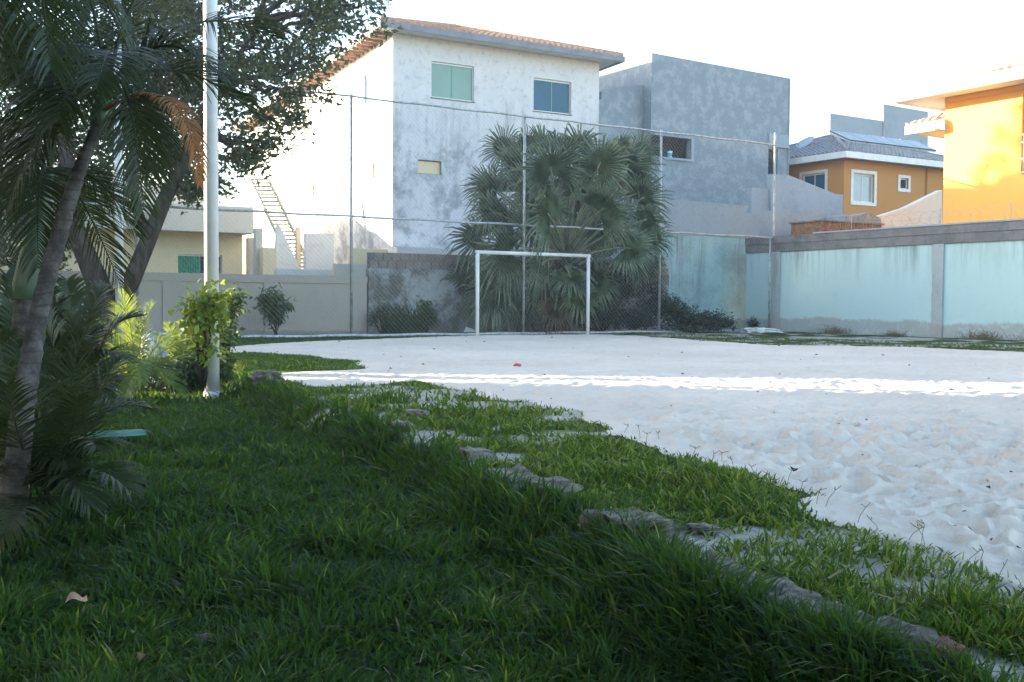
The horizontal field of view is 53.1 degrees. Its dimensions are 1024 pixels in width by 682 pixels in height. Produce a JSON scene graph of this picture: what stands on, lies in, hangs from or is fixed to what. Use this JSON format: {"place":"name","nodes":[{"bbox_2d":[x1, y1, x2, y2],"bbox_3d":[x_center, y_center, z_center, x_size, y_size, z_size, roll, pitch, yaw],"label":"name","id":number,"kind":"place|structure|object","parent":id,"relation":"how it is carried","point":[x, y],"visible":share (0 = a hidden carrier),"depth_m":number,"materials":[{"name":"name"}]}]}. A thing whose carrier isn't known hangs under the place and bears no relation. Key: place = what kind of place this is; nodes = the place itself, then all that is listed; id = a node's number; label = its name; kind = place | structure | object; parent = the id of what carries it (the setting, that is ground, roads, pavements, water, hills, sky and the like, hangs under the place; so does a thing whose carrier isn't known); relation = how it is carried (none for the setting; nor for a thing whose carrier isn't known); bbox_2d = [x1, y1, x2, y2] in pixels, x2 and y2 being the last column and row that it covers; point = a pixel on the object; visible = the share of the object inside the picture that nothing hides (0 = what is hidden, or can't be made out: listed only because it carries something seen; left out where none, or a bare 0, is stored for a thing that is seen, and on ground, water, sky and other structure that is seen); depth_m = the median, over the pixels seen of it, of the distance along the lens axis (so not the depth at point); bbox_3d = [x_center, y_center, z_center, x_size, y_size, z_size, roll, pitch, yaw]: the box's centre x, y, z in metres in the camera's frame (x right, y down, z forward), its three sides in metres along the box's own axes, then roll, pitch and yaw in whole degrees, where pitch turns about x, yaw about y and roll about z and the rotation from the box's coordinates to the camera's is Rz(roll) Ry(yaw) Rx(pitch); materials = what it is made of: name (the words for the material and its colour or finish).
{"place":"outdoors","nodes":[
{"label":"outdoors","id":0,"kind":"place"},
{"bbox_2d":[0,329,1023,681],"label":"lawn","id":1,"kind":"structure","parent":0,"point":[756,529],"depth_m":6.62,"materials":[{"name":"plant"}]},
{"bbox_2d":[0,334,54,460],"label":"broad leaf plant","id":2,"kind":"object","parent":1,"relation":"on","point":[15,366],"depth_m":5.11,"materials":[{"name":"green plant"}]},
{"bbox_2d":[0,252,98,367],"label":"areca palm","id":3,"kind":"object","parent":1,"relation":"on","point":[6,308],"visible":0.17,"depth_m":6.34,"materials":[{"name":"green plant"}]},
{"bbox_2d":[0,303,113,336],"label":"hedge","id":4,"kind":"object","parent":1,"relation":"on","point":[97,323],"visible":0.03,"depth_m":17.49,"materials":[{"name":"green plant"}]},
{"bbox_2d":[65,592,87,602],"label":"fallen leaf","id":5,"kind":"object","parent":1,"relation":"on","point":[73,595],"visible":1,"depth_m":3.24,"materials":[{"name":"beige plant"}]},
{"bbox_2d":[0,0,155,489],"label":"feather palm","id":6,"kind":"object","parent":1,"relation":"on","point":[32,247],"visible":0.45,"depth_m":5.21,"materials":[{"name":"green plant"}]},
{"bbox_2d":[0,299,165,565],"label":"areca palm","id":7,"kind":"object","parent":1,"relation":"on","point":[56,448],"visible":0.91,"depth_m":4.43,"materials":[{"name":"green plant"}]},
{"bbox_2d":[52,273,146,428],"bbox_3d":[-3.176,0.088,7.489,1.019,1.203,1.167,0,2,0],"label":"areca palm","id":8,"kind":"object","parent":1,"relation":"on","point":[86,298],"visible":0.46,"depth_m":7.73,"materials":[{"name":"green plant"}]},
{"bbox_2d":[0,0,201,107],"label":"feather palm","id":9,"kind":"object","parent":1,"relation":"on","point":[14,6],"visible":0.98,"depth_m":3.71,"materials":[{"name":"green plant"}]},
{"bbox_2d":[87,429,145,438],"bbox_3d":[-2.893,0.661,7.258,0.545,0.030,0.140,-1,3,-32],"label":"plank","id":10,"kind":"object","parent":1,"relation":"on","point":[136,432],"visible":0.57,"depth_m":7.29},
{"bbox_2d":[113,2,123,341],"bbox_3d":[-7.065,-3.486,18.379,0.195,7.530,0.195,0,2,0],"label":"light pole","id":11,"kind":"object","parent":1,"relation":"on","point":[121,242],"visible":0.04,"depth_m":18.39,"materials":[{"name":"metal"}]},
{"bbox_2d":[137,652,147,660],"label":"fallen leaf","id":12,"kind":"object","parent":1,"relation":"on","point":[140,656],"visible":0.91,"depth_m":2.75,"materials":[{"name":"brown plant"}]},
{"bbox_2d":[96,288,191,401],"bbox_3d":[-3.888,0.076,10.437,1.262,1.308,1.259,0,2,-11],"label":"areca palm","id":13,"kind":"object","parent":1,"relation":"on","point":[141,370],"visible":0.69,"depth_m":10.59,"materials":[{"name":"green plant"}]},
{"bbox_2d":[0,0,294,530],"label":"feather palm","id":14,"kind":"object","parent":1,"relation":"on","point":[105,91],"visible":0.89,"depth_m":4.52,"materials":[{"name":"green plant"}]},
{"bbox_2d":[101,346,201,393],"bbox_3d":[-4.204,0.325,11.331,1.947,0.565,0.682,1,2,14],"label":"shrub","id":15,"kind":"object","parent":1,"relation":"on","point":[189,378],"visible":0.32,"depth_m":11.12,"materials":[{"name":"green plant"}]},
{"bbox_2d":[129,331,184,358],"bbox_3d":[-5.074,0.135,14.727,0.853,0.590,0.677,-4,1,-34],"label":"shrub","id":16,"kind":"object","parent":1,"relation":"on","point":[155,341],"visible":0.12,"depth_m":14.48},
{"bbox_2d":[149,320,203,385],"bbox_3d":[-3.672,0.131,11.368,0.868,0.805,0.701,0,2,0],"label":"areca palm","id":17,"kind":"object","parent":1,"relation":"on","point":[169,325],"visible":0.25,"depth_m":11.48,"materials":[{"name":"green plant"}]},
{"bbox_2d":[0,270,367,334],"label":"beige wall","id":18,"kind":"structure","parent":1,"relation":"on","point":[319,318],"depth_m":24.72,"materials":[{"name":"grey paint"}]},
{"bbox_2d":[0,0,402,341],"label":"shade tree","id":19,"kind":"object","parent":1,"relation":"on","point":[326,16],"visible":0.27,"depth_m":20.20,"materials":[{"name":"green plant"}]},
{"bbox_2d":[194,633,215,642],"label":"pebble","id":20,"kind":"object","parent":1,"relation":"on","point":[206,637],"visible":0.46,"depth_m":3.02,"materials":[{"name":"stone"}]},
{"bbox_2d":[203,0,219,400],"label":"light pole","id":21,"kind":"object","parent":1,"relation":"on","point":[211,238],"visible":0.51,"depth_m":10.49,"materials":[{"name":"metal"}]},
{"bbox_2d":[168,278,237,387],"bbox_3d":[-3.103,-0.081,10.323,0.703,1.123,0.651,0,2,0],"label":"pole vine","id":22,"kind":"object","parent":21,"relation":"attached to","point":[208,310],"visible":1,"depth_m":10.28,"materials":[{"name":"green plant"}]},
{"bbox_2d":[229,360,244,370],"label":"grass tuft","id":23,"kind":"object","parent":1,"relation":"on","point":[236,365],"visible":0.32,"depth_m":11.91,"materials":[{"name":"green plant"}]},
{"bbox_2d":[219,283,256,377],"bbox_3d":[-3.178,-0.090,11.300,0.488,1.106,0.701,1,2,10],"label":"shrub","id":24,"kind":"object","parent":1,"relation":"on","point":[234,301],"visible":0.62,"depth_m":11.30,"materials":[{"name":"green plant"}]},
{"bbox_2d":[248,370,282,386],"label":"grey rock","id":25,"kind":"object","parent":1,"relation":"on","point":[253,379],"visible":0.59,"depth_m":10.21,"materials":[{"name":"stone"}]},
{"bbox_2d":[254,282,296,334],"bbox_3d":[-5.470,-0.707,23.612,1.022,1.300,0.752,0,2,-20],"label":"young mango tree","id":26,"kind":"object","parent":1,"relation":"on","point":[268,299],"visible":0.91,"depth_m":23.53,"materials":[{"name":"green plant"}]},
{"bbox_2d":[310,396,331,405],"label":"kerb stone","id":27,"kind":"object","parent":1,"relation":"on","point":[313,399],"visible":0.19,"depth_m":8.30,"materials":[{"name":"grey stone"}]},
{"bbox_2d":[366,297,401,333],"bbox_3d":[-3.199,-0.616,25.636,0.917,0.992,0.524,0,2,-8],"label":"weed bush","id":28,"kind":"object","parent":1,"relation":"on","point":[374,320],"visible":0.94,"depth_m":25.58,"materials":[{"name":"green plant"}]},
{"bbox_2d":[0,65,775,337],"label":"chain link fence","id":29,"kind":"object","parent":1,"relation":"on","point":[351,215],"visible":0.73,"depth_m":25.15,"materials":[{"name":"metal"}]},
{"bbox_2d":[390,419,413,432],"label":"kerb stone","id":30,"kind":"object","parent":1,"relation":"on","point":[399,421],"visible":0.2,"depth_m":6.68,"materials":[{"name":"grey stone"}]},
{"bbox_2d":[373,297,432,333],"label":"tall weeds","id":31,"kind":"object","parent":1,"relation":"on","point":[410,326],"visible":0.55,"depth_m":25.81,"materials":[{"name":"green plant"}]},
{"bbox_2d":[404,409,429,416],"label":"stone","id":32,"kind":"object","parent":1,"relation":"on","point":[419,413],"visible":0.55,"depth_m":7.39,"materials":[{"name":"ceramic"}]},
{"bbox_2d":[412,295,439,332],"bbox_3d":[-2.139,-0.622,25.500,0.704,1.020,0.674,1,2,21],"label":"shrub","id":33,"kind":"object","parent":1,"relation":"on","point":[427,311],"visible":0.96,"depth_m":25.43,"materials":[{"name":"green plant"}]},
{"bbox_2d":[464,327,474,331],"bbox_3d":[-1.057,-0.309,26.992,0.430,0.140,0.200,0,2,0],"label":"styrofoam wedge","id":34,"kind":"object","parent":1,"relation":"on","point":[467,329],"visible":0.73,"depth_m":26.91,"materials":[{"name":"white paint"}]},
{"bbox_2d":[0,388,944,677],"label":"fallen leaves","id":35,"kind":"object","parent":1,"relation":"on","point":[614,492],"visible":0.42,"depth_m":3.25,"materials":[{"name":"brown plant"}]},
{"bbox_2d":[459,446,494,461],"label":"kerb stone","id":36,"kind":"object","parent":1,"relation":"on","point":[472,452],"visible":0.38,"depth_m":5.47,"materials":[{"name":"grey stone"}]},
{"bbox_2d":[485,463,545,491],"bbox_3d":[0.026,0.684,4.739,0.206,0.144,0.436,-5,8,-22],"label":"kerb stone","id":37,"kind":"object","parent":1,"relation":"on","point":[520,470],"visible":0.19,"depth_m":4.78,"materials":[{"name":"grey stone"}]},
{"bbox_2d":[366,252,668,333],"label":"mossy wall","id":38,"kind":"structure","parent":1,"relation":"on","point":[376,271],"depth_m":26.73,"materials":[{"name":"weathered plaster"},{"name":"concrete"},{"name":"moss"}]},
{"bbox_2d":[379,247,483,255],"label":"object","id":39,"kind":"structure","parent":38,"relation":"on","point":[420,250],"depth_m":31.87,"materials":[{"name":"white paint"}]},
{"bbox_2d":[523,476,582,497],"bbox_3d":[0.177,0.691,4.557,0.226,0.140,0.294,2,2,-21],"label":"kerb stone","id":40,"kind":"object","parent":1,"relation":"on","point":[564,482],"visible":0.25,"depth_m":4.51,"materials":[{"name":"grey stone"}]},
{"bbox_2d":[438,120,677,333],"bbox_3d":[1.163,-2.902,27.355,6.672,6.163,5.860,0,2,0],"label":"fan palm","id":41,"kind":"object","parent":1,"relation":"on","point":[610,159],"visible":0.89,"depth_m":26.50,"materials":[{"name":"green plant"}]},
{"bbox_2d":[104,330,1023,394],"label":"sparse grass","id":42,"kind":"structure","parent":1,"relation":"on","point":[263,356],"depth_m":19.65,"materials":[{"name":"green plant"}]},
{"bbox_2d":[539,217,666,330],"bbox_3d":[2.468,-1.931,29.212,4.200,3.464,2.900,0,2,-19],"label":"undergrowth shrub","id":43,"kind":"object","parent":1,"relation":"on","point":[609,316],"visible":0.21,"depth_m":28.83,"materials":[{"name":"green plant"}]},
{"bbox_2d":[577,506,681,539],"bbox_3d":[0.436,0.704,3.797,0.251,0.143,0.428,2,-2,-22],"label":"kerb stone","id":44,"kind":"object","parent":1,"relation":"on","point":[628,522],"visible":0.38,"depth_m":3.71,"materials":[{"name":"grey stone"}]},
{"bbox_2d":[648,534,701,553],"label":"kerb stone","id":45,"kind":"object","parent":1,"relation":"on","point":[681,535],"visible":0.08,"depth_m":3.48,"materials":[{"name":"grey stone"}]},
{"bbox_2d":[624,284,740,332],"bbox_3d":[4.761,-0.880,28.674,3.359,1.497,1.677,0,2,0],"label":"dark bush","id":46,"kind":"object","parent":1,"relation":"on","point":[698,320],"visible":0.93,"depth_m":28.54,"materials":[{"name":"green plant"}]},
{"bbox_2d":[686,522,722,534],"bbox_3d":[0.704,0.687,3.753,0.126,0.030,0.078,3,2,-6],"label":"stone flake","id":47,"kind":"object","parent":1,"relation":"on","point":[703,526],"visible":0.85,"depth_m":3.73,"materials":[{"name":"grey stone"}]},
{"bbox_2d":[669,550,753,573],"bbox_3d":[0.616,0.747,3.195,0.175,0.143,0.250,-3,7,-23],"label":"kerb stone","id":48,"kind":"object","parent":1,"relation":"on","point":[728,561],"visible":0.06,"depth_m":3.19,"materials":[{"name":"grey stone"}]},
{"bbox_2d":[661,200,825,329],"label":"stained back wall","id":49,"kind":"structure","parent":1,"relation":"on","point":[784,218],"depth_m":31.46,"materials":[{"name":"teal paint"}]},
{"bbox_2d":[789,212,884,234],"bbox_3d":[10.206,-3.692,33.030,4.307,1.014,3.393,-1,3,-30],"label":"lean to roof","id":50,"kind":"object","parent":49,"relation":"attached to","point":[804,227],"visible":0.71,"depth_m":31.31,"materials":[{"name":"tile"}]},
{"bbox_2d":[711,569,789,594],"bbox_3d":[0.683,0.757,2.992,0.200,0.143,0.239,1,-1,-23],"label":"kerb stone","id":51,"kind":"object","parent":1,"relation":"on","point":[754,572],"visible":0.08,"depth_m":3.00,"materials":[{"name":"grey stone"}]},
{"bbox_2d":[745,315,760,327],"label":"corner weed","id":52,"kind":"object","parent":1,"relation":"on","point":[754,323],"visible":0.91,"depth_m":29.58,"materials":[{"name":"green plant"}]},
{"bbox_2d":[740,327,782,332],"bbox_3d":[7.048,-0.259,28.913,1.155,0.266,0.788,1,3,-17],"label":"sand heap","id":53,"kind":"object","parent":1,"relation":"on","point":[760,330],"visible":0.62,"depth_m":28.66,"materials":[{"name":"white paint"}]},
{"bbox_2d":[744,577,830,618],"bbox_3d":[0.774,0.762,2.849,0.176,0.143,0.304,2,6,-23],"label":"kerb stone","id":54,"kind":"object","parent":1,"relation":"on","point":[794,587],"visible":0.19,"depth_m":2.84,"materials":[{"name":"grey stone"}]},
{"bbox_2d":[571,420,1007,578],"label":"seed stalks","id":55,"kind":"object","parent":1,"relation":"on","point":[818,494],"visible":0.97,"depth_m":4.22,"materials":[{"name":"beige plant"}]},
{"bbox_2d":[814,324,861,333],"bbox_3d":[8.804,-0.293,28.099,1.075,0.354,1.456,0,2,-17],"label":"dry brush","id":56,"kind":"object","parent":1,"relation":"on","point":[839,331],"visible":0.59,"depth_m":27.99,"materials":[{"name":"grey plant"}]},
{"bbox_2d":[808,601,873,626],"bbox_3d":[0.855,0.771,2.684,0.150,0.143,0.202,0,1,-22],"label":"kerb stone","id":57,"kind":"object","parent":1,"relation":"on","point":[859,611],"visible":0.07,"depth_m":2.69,"materials":[{"name":"grey stone"}]},
{"bbox_2d":[745,218,1023,339],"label":"turquoise wall","id":58,"kind":"structure","parent":1,"relation":"on","point":[947,280],"depth_m":26.75,"materials":[{"name":"paint"}]},
{"bbox_2d":[822,202,1023,230],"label":"razor wire","id":59,"kind":"object","parent":58,"relation":"attached to","point":[940,210],"visible":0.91,"depth_m":25.84,"materials":[{"name":"grey metal"}]},
{"bbox_2d":[844,615,940,657],"bbox_3d":[0.958,0.776,2.550,0.150,0.140,0.252,-1,2,-21],"label":"kerb stone","id":60,"kind":"object","parent":1,"relation":"on","point":[932,633],"visible":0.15,"depth_m":2.51,"materials":[{"name":"grey stone"}]},
{"bbox_2d":[874,328,913,336],"bbox_3d":[9.834,-0.177,26.531,0.990,0.288,0.816,0,2,0],"label":"dry brush","id":61,"kind":"object","parent":1,"relation":"on","point":[892,334],"visible":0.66,"depth_m":26.37,"materials":[{"name":"grey plant"}]},
{"bbox_2d":[923,635,966,661],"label":"kerb stone","id":62,"kind":"object","parent":1,"relation":"on","point":[960,647],"visible":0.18,"depth_m":2.42,"materials":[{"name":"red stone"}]},
{"bbox_2d":[955,326,1013,339],"bbox_3d":[11.192,-0.167,24.370,1.266,0.414,1.296,0,2,0],"label":"dry brush","id":63,"kind":"object","parent":1,"relation":"on","point":[982,336],"visible":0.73,"depth_m":24.33,"materials":[{"name":"grey plant"}]},
{"bbox_2d":[0,0,1023,273],"label":"sky","id":64,"kind":"structure","parent":0,"point":[841,57],"materials":[{"name":"white"}]},
{"bbox_2d":[230,334,1023,591],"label":"sand","id":65,"kind":"structure","parent":0,"point":[960,443],"depth_m":8.34,"materials":[{"name":"white sand"}]},
{"bbox_2d":[475,250,590,335],"bbox_3d":[0.555,-1.110,25.202,3.296,2.142,0.090,-1,3,-31],"label":"football goal","id":66,"kind":"object","parent":65,"relation":"on","point":[479,252],"visible":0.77,"depth_m":25.06,"materials":[{"name":"white paint"}]},
{"bbox_2d":[277,336,1020,547],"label":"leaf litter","id":67,"kind":"object","parent":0,"point":[773,411],"visible":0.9,"depth_m":9.91,"materials":[{"name":"brown plant"}]},
{"label":"ground","id":68,"kind":"structure","parent":0,"visible":0},
{"bbox_2d":[0,183,252,273],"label":"cream bungalow","id":69,"kind":"object","parent":68,"relation":"on","point":[176,253],"visible":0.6,"depth_m":34.58,"materials":[{"name":"paint"}]},
{"bbox_2d":[177,254,221,273],"bbox_3d":[-10.734,-2.627,35.150,1.506,0.671,0.060,-1,3,-30],"label":"window","id":70,"kind":"structure","parent":69,"relation":"in","point":[202,256],"depth_m":35.21,"materials":[{"name":"white paint"}]},
{"bbox_2d":[250,130,306,267],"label":"steel staircase","id":71,"kind":"structure","parent":68,"relation":"on","point":[263,205],"depth_m":35.65,"materials":[{"name":"beige metal"}]},
{"bbox_2d":[246,223,386,275],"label":"neighbour outbuilding","id":72,"kind":"structure","parent":68,"relation":"on","point":[290,264],"depth_m":33.79,"materials":[{"name":"white paint"}]},
{"bbox_2d":[233,16,624,268],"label":"white house","id":73,"kind":"structure","parent":68,"relation":"on","point":[447,64],"depth_m":34.55,"materials":[{"name":"paint"}]},
{"bbox_2d":[366,70,376,102],"bbox_3d":[-4.721,-8.608,34.738,0.060,0.986,1.351,-1,3,-27],"label":"window","id":74,"kind":"structure","parent":73,"relation":"in","point":[371,79],"depth_m":34.84,"materials":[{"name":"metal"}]},
{"bbox_2d":[374,162,380,176],"bbox_3d":[-4.440,-5.721,34.252,0.060,0.489,0.914,-1,3,-27],"label":"window","id":75,"kind":"structure","parent":73,"relation":"in","point":[377,165],"depth_m":34.40,"materials":[{"name":"metal"}]},
{"bbox_2d":[418,160,440,174],"bbox_3d":[-2.734,-5.681,33.536,0.850,0.454,0.060,-1,3,-29],"label":"window","id":76,"kind":"structure","parent":73,"relation":"in","point":[438,166],"depth_m":33.55,"materials":[{"name":"beige glass"}]},
{"bbox_2d":[431,61,472,101],"bbox_3d":[-1.995,-8.552,33.831,1.570,1.177,0.060,-1,3,-29],"label":"window","id":77,"kind":"structure","parent":73,"relation":"in","point":[448,81],"depth_m":33.82,"materials":[{"name":"glass"}]},
{"bbox_2d":[534,78,569,114],"bbox_3d":[1.367,-8.523,35.735,1.542,1.135,0.060,-1,3,-29],"label":"window","id":78,"kind":"structure","parent":73,"relation":"in","point":[552,96],"depth_m":35.74,"materials":[{"name":"glass"}]},
{"bbox_2d":[597,53,790,258],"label":"concrete house","id":79,"kind":"structure","parent":68,"relation":"on","point":[656,92],"depth_m":39.12,"materials":[{"name":"grey concrete"}]},
{"bbox_2d":[746,174,842,215],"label":"cement wall","id":80,"kind":"structure","parent":68,"relation":"on","point":[794,195],"depth_m":35.89,"materials":[{"name":"grey concrete"}]},
{"bbox_2d":[789,134,943,223],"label":"orange house","id":81,"kind":"structure","parent":68,"relation":"on","point":[875,180],"depth_m":41.92,"materials":[{"name":"paint"}]},
{"bbox_2d":[796,132,813,147],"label":"satellite dish","id":82,"kind":"object","parent":81,"relation":"on","point":[805,141],"visible":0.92,"depth_m":44.72,"materials":[{"name":"metal"}]},
{"bbox_2d":[799,169,827,189],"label":"window","id":83,"kind":"structure","parent":81,"relation":"in","point":[820,179],"depth_m":41.95,"materials":[{"name":"blue glass"}]},
{"bbox_2d":[850,169,876,205],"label":"window","id":84,"kind":"structure","parent":81,"relation":"in","point":[861,184],"depth_m":41.42,"materials":[{"name":"white paint"}]},
{"bbox_2d":[829,130,935,151],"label":"solar panel","id":85,"kind":"object","parent":81,"relation":"on","point":[874,140],"visible":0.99,"depth_m":44.81,"materials":[{"name":"glass"}]},
{"bbox_2d":[898,175,910,191],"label":"window","id":86,"kind":"structure","parent":81,"relation":"in","point":[902,183],"depth_m":42.61,"materials":[{"name":"white paint"}]},
{"bbox_2d":[826,104,927,151],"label":"wall","id":87,"kind":"structure","parent":68,"relation":"on","point":[891,121],"depth_m":59.60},
{"bbox_2d":[877,190,941,227],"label":"gable wall","id":88,"kind":"structure","parent":68,"relation":"on","point":[930,203],"depth_m":34.89,"materials":[{"name":"white paint"}]},
{"bbox_2d":[891,51,1023,223],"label":"yellow house","id":89,"kind":"structure","parent":68,"relation":"on","point":[980,106],"depth_m":27.46,"materials":[{"name":"paint"}]}
]}

